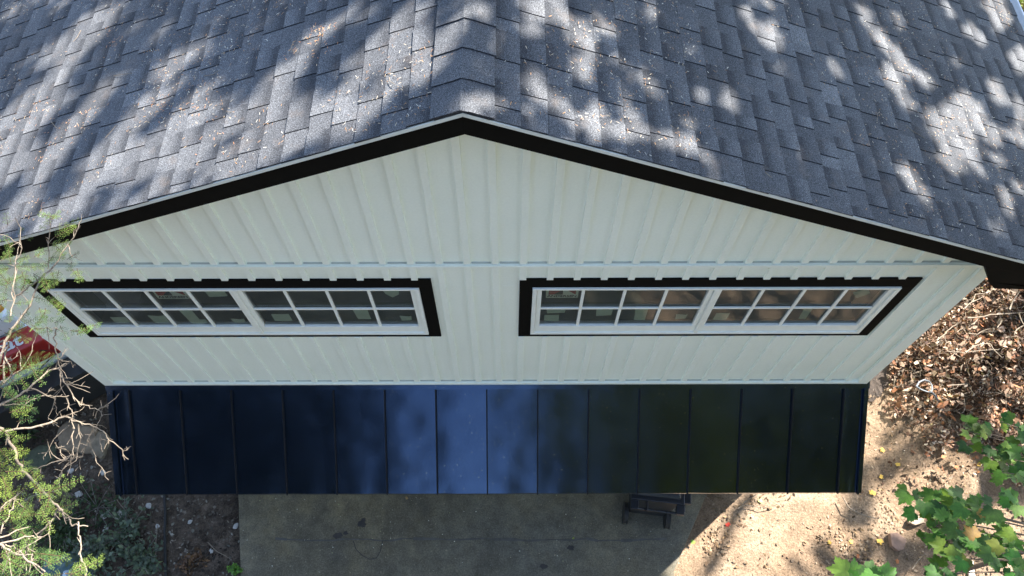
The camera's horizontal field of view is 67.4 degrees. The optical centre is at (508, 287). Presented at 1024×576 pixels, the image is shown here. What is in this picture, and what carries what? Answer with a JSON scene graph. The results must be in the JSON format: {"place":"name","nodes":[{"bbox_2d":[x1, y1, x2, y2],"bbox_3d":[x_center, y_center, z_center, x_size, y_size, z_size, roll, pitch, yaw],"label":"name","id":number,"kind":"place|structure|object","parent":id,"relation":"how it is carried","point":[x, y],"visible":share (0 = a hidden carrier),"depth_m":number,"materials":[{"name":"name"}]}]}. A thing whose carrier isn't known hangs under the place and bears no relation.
{"place":"outdoors","nodes":[
{"label":"outdoors","id":0,"kind":"place"},
{"bbox_2d":[238,493,705,575],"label":"driveway","id":1,"kind":"structure","parent":0,"point":[482,530],"depth_m":9.71,"materials":[{"name":"concrete"}]},
{"bbox_2d":[241,495,685,574],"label":"grit","id":2,"kind":"object","parent":1,"relation":"on","point":[454,541],"visible":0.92,"depth_m":9.70,"materials":[{"name":"grey stone"}]},
{"bbox_2d":[622,494,690,528],"bbox_3d":[1.808,2.492,9.466,0.710,1.054,0.741,6,62,3],"label":"bench","id":3,"kind":"object","parent":1,"relation":"on","point":[663,505],"visible":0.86,"depth_m":8.95,"materials":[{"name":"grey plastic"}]},
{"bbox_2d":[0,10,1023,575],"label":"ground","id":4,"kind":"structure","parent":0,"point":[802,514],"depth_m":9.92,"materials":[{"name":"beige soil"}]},
{"bbox_2d":[0,417,44,460],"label":"shrub","id":5,"kind":"object","parent":4,"relation":"on","point":[28,431],"visible":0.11,"depth_m":10.20,"materials":[{"name":"green plant"}]},
{"bbox_2d":[10,489,64,511],"bbox_3d":[-5.825,2.586,9.477,0.674,0.030,0.113,-24,64,-12],"label":"stick","id":6,"kind":"object","parent":4,"relation":"on","point":[30,497],"visible":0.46,"depth_m":9.47,"materials":[{"name":"brown wood"}]},
{"bbox_2d":[20,444,56,472],"bbox_3d":[-6.245,2.269,10.234,0.468,0.084,0.334,-27,65,-14],"label":"stone","id":7,"kind":"object","parent":4,"relation":"on","point":[35,457],"visible":0.82,"depth_m":10.20,"materials":[{"name":"grey stone"}]},
{"bbox_2d":[17,509,88,565],"bbox_3d":[-5.731,3.042,9.661,0.821,0.409,0.683,24,64,12],"label":"fern","id":8,"kind":"object","parent":4,"relation":"on","point":[58,528],"visible":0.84,"depth_m":9.67,"materials":[{"name":"green plant"}]},
{"bbox_2d":[0,305,106,445],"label":"compact loader","id":9,"kind":"object","parent":4,"relation":"on","point":[43,405],"visible":0.38,"depth_m":9.96,"materials":[{"name":"paint"}]},
{"bbox_2d":[0,211,130,575],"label":"hemlock tree","id":10,"kind":"object","parent":4,"relation":"on","point":[29,550],"visible":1,"depth_m":3.60,"materials":[{"name":"green plant"}]},
{"bbox_2d":[40,549,92,575],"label":"tarp","id":11,"kind":"object","parent":4,"relation":"on","point":[60,567],"visible":0.37,"depth_m":9.56,"materials":[{"name":"blue plastic"}]},
{"bbox_2d":[62,570,71,575],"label":"plastic bag","id":12,"kind":"object","parent":11,"relation":"on","point":[64,572],"visible":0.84,"depth_m":9.48,"materials":[{"name":"plastic"}]},
{"bbox_2d":[57,422,98,453],"bbox_3d":[-5.780,2.017,10.342,0.601,0.105,0.409,9,62,5],"label":"stone","id":13,"kind":"object","parent":4,"relation":"on","point":[64,436],"visible":0.83,"depth_m":10.29,"materials":[{"name":"grey stone"}]},
{"bbox_2d":[75,491,82,496],"bbox_3d":[-5.603,2.688,10.008,0.091,0.026,0.088,-32,66,-16],"label":"pebble","id":14,"kind":"object","parent":4,"relation":"on","point":[79,493],"visible":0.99,"depth_m":10.00,"materials":[{"name":"stone"}]},
{"bbox_2d":[61,478,122,536],"bbox_3d":[-5.328,2.821,9.852,0.772,0.235,0.783,0,62,0],"label":"creeper","id":15,"kind":"object","parent":4,"relation":"on","point":[89,502],"visible":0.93,"depth_m":9.89,"materials":[{"name":"green plant"}]},
{"bbox_2d":[65,529,122,575],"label":"shrub","id":16,"kind":"object","parent":4,"relation":"on","point":[93,551],"visible":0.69,"depth_m":9.51,"materials":[{"name":"green plant"}]},
{"bbox_2d":[90,431,109,458],"bbox_3d":[-5.483,2.109,10.299,0.229,0.094,0.370,4,62,2],"label":"stone","id":17,"kind":"object","parent":4,"relation":"on","point":[96,448],"visible":0.9,"depth_m":10.26,"materials":[{"name":"grey stone"}]},
{"bbox_2d":[85,495,152,565],"bbox_3d":[-4.864,3.079,9.614,0.727,0.435,0.944,0,62,0],"label":"shrub","id":18,"kind":"object","parent":4,"relation":"on","point":[125,523],"visible":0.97,"depth_m":9.66,"materials":[{"name":"green plant"}]},
{"bbox_2d":[0,394,239,575],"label":"leaf litter","id":19,"kind":"object","parent":4,"relation":"on","point":[151,512],"visible":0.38,"depth_m":9.90,"materials":[{"name":"plant"}]},
{"bbox_2d":[106,531,165,575],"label":"shrub","id":20,"kind":"object","parent":4,"relation":"on","point":[141,557],"visible":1,"depth_m":9.47,"materials":[{"name":"green plant"}]},
{"bbox_2d":[163,495,167,575],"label":"hose","id":21,"kind":"object","parent":4,"relation":"on","point":[164,534],"visible":0.83,"depth_m":9.70,"materials":[{"name":"black rubber"}]},
{"bbox_2d":[174,547,209,575],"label":"plant","id":22,"kind":"object","parent":4,"relation":"on","point":[197,556],"visible":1,"depth_m":9.57,"materials":[{"name":"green plant"}]},
{"bbox_2d":[227,562,242,574],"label":"weed","id":23,"kind":"object","parent":4,"relation":"on","point":[234,569],"visible":1,"depth_m":9.49,"materials":[{"name":"green plant"}]},
{"bbox_2d":[0,0,1023,495],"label":"house","id":24,"kind":"structure","parent":4,"relation":"on","point":[466,278],"depth_m":5.24,"materials":[{"name":"white"}]},
{"bbox_2d":[25,278,440,336],"bbox_3d":[-2.070,0.110,6.239,2.990,1.185,0.292,0,62,0],"label":"window","id":25,"kind":"structure","parent":24,"relation":"in","point":[419,317],"depth_m":6.30,"materials":[{"name":"white plastic"}]},
{"bbox_2d":[0,0,1023,238],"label":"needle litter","id":26,"kind":"object","parent":24,"relation":"on","point":[503,100],"visible":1,"depth_m":4.46,"materials":[{"name":"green plant"}]},
{"bbox_2d":[518,277,922,335],"bbox_3d":[1.565,0.101,6.239,2.970,1.185,0.292,0,62,0],"label":"window","id":27,"kind":"structure","parent":24,"relation":"in","point":[875,299],"depth_m":6.30,"materials":[{"name":"white plastic"}]},
{"bbox_2d":[842,497,877,518],"bbox_3d":[4.489,2.855,9.851,0.482,0.026,0.099,32,66,16],"label":"stick","id":28,"kind":"object","parent":4,"relation":"on","point":[856,511],"visible":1,"depth_m":9.85,"materials":[{"name":"brown wood"}]},
{"bbox_2d":[826,556,896,575],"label":"maple sapling","id":29,"kind":"object","parent":4,"relation":"on","point":[841,567],"visible":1,"depth_m":3.28,"materials":[{"name":"green plant"}]},
{"bbox_2d":[702,393,1023,575],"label":"leaf litter","id":30,"kind":"object","parent":4,"relation":"on","point":[716,542],"visible":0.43,"depth_m":9.80,"materials":[{"name":"brown plant"}]},
{"bbox_2d":[703,391,1023,575],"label":"soil crumbs","id":31,"kind":"object","parent":4,"relation":"on","point":[837,520],"visible":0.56,"depth_m":9.87,"materials":[{"name":"brown soil"}]},
{"bbox_2d":[868,360,897,401],"bbox_3d":[4.946,1.263,10.656,0.896,0.220,0.611,6,62,3],"label":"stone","id":32,"kind":"object","parent":4,"relation":"on","point":[878,386],"visible":0.33,"depth_m":10.61,"materials":[{"name":"grey stone"}]},
{"bbox_2d":[888,533,905,551],"bbox_3d":[4.926,3.220,9.729,0.201,0.080,0.223,0,61,0],"label":"flat stone","id":33,"kind":"object","parent":4,"relation":"on","point":[897,541],"visible":1,"depth_m":9.70,"materials":[{"name":"grey stone"}]},
{"bbox_2d":[908,516,923,525],"bbox_3d":[5.210,2.973,9.833,0.208,0.050,0.133,1,59,-2],"label":"flat stone","id":34,"kind":"object","parent":4,"relation":"on","point":[918,521],"visible":0.61,"depth_m":9.80,"materials":[{"name":"white stone"}]},
{"bbox_2d":[916,379,938,401],"bbox_3d":[5.836,1.481,10.452,0.885,0.717,0.310,14,63,8],"label":"spade","id":35,"kind":"object","parent":4,"relation":"on","point":[936,397],"visible":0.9,"depth_m":10.15,"materials":[{"name":"plastic"}]},
{"bbox_2d":[882,279,1023,486],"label":"leaf litter","id":36,"kind":"object","parent":4,"relation":"on","point":[1015,390],"visible":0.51,"depth_m":10.43,"materials":[{"name":"brown plant"}]},
{"bbox_2d":[936,323,957,340],"bbox_3d":[5.976,0.596,10.474,0.435,0.020,0.030,-34,67,-17],"label":"stick","id":37,"kind":"object","parent":36,"relation":"on","point":[945,332],"visible":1,"depth_m":10.46,"materials":[{"name":"beige wood"}]},
{"bbox_2d":[947,348,1000,352],"bbox_3d":[6.263,0.849,10.340,0.739,0.017,0.050,-2,62,-1],"label":"stick","id":38,"kind":"object","parent":36,"relation":"on","point":[971,351],"visible":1,"depth_m":10.33,"materials":[{"name":"beige wood"}]},
{"bbox_2d":[967,312,1023,317],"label":"stick","id":39,"kind":"object","parent":36,"relation":"on","point":[993,314],"visible":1,"depth_m":10.39,"materials":[{"name":"beige wood"}]},
{"bbox_2d":[1009,291,1019,309],"bbox_3d":[6.859,0.164,10.424,0.034,0.024,0.360,34,67,17],"label":"stick","id":40,"kind":"object","parent":36,"relation":"on","point":[1013,300],"visible":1,"depth_m":10.41,"materials":[{"name":"beige wood"}]},
{"bbox_2d":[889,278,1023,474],"bbox_3d":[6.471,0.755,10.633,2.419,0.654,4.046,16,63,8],"label":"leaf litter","id":41,"kind":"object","parent":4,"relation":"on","point":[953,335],"visible":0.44,"depth_m":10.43,"materials":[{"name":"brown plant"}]},
{"bbox_2d":[884,283,1023,462],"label":"brushwood","id":42,"kind":"object","parent":41,"relation":"on","point":[998,427],"visible":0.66,"depth_m":10.40,"materials":[{"name":"brown wood"}]},
{"bbox_2d":[965,343,1002,357],"bbox_3d":[6.359,0.816,10.301,0.485,0.026,0.197,8,62,4],"label":"stick","id":43,"kind":"object","parent":41,"relation":"on","point":[981,344],"visible":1,"depth_m":10.31,"materials":[{"name":"beige wood"}]},
{"bbox_2d":[893,483,1023,575],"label":"maple sapling","id":44,"kind":"object","parent":4,"relation":"on","point":[946,509],"visible":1,"depth_m":4.25,"materials":[{"name":"green plant"}]},
{"bbox_2d":[943,411,1023,575],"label":"maple sapling","id":45,"kind":"object","parent":4,"relation":"on","point":[1010,449],"visible":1,"depth_m":5.16,"materials":[{"name":"green plant"}]},
{"bbox_2d":[988,553,1023,575],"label":"maple sapling","id":46,"kind":"object","parent":4,"relation":"on","point":[1007,572],"visible":0.59,"depth_m":4.54,"materials":[{"name":"green plant"}]}
]}

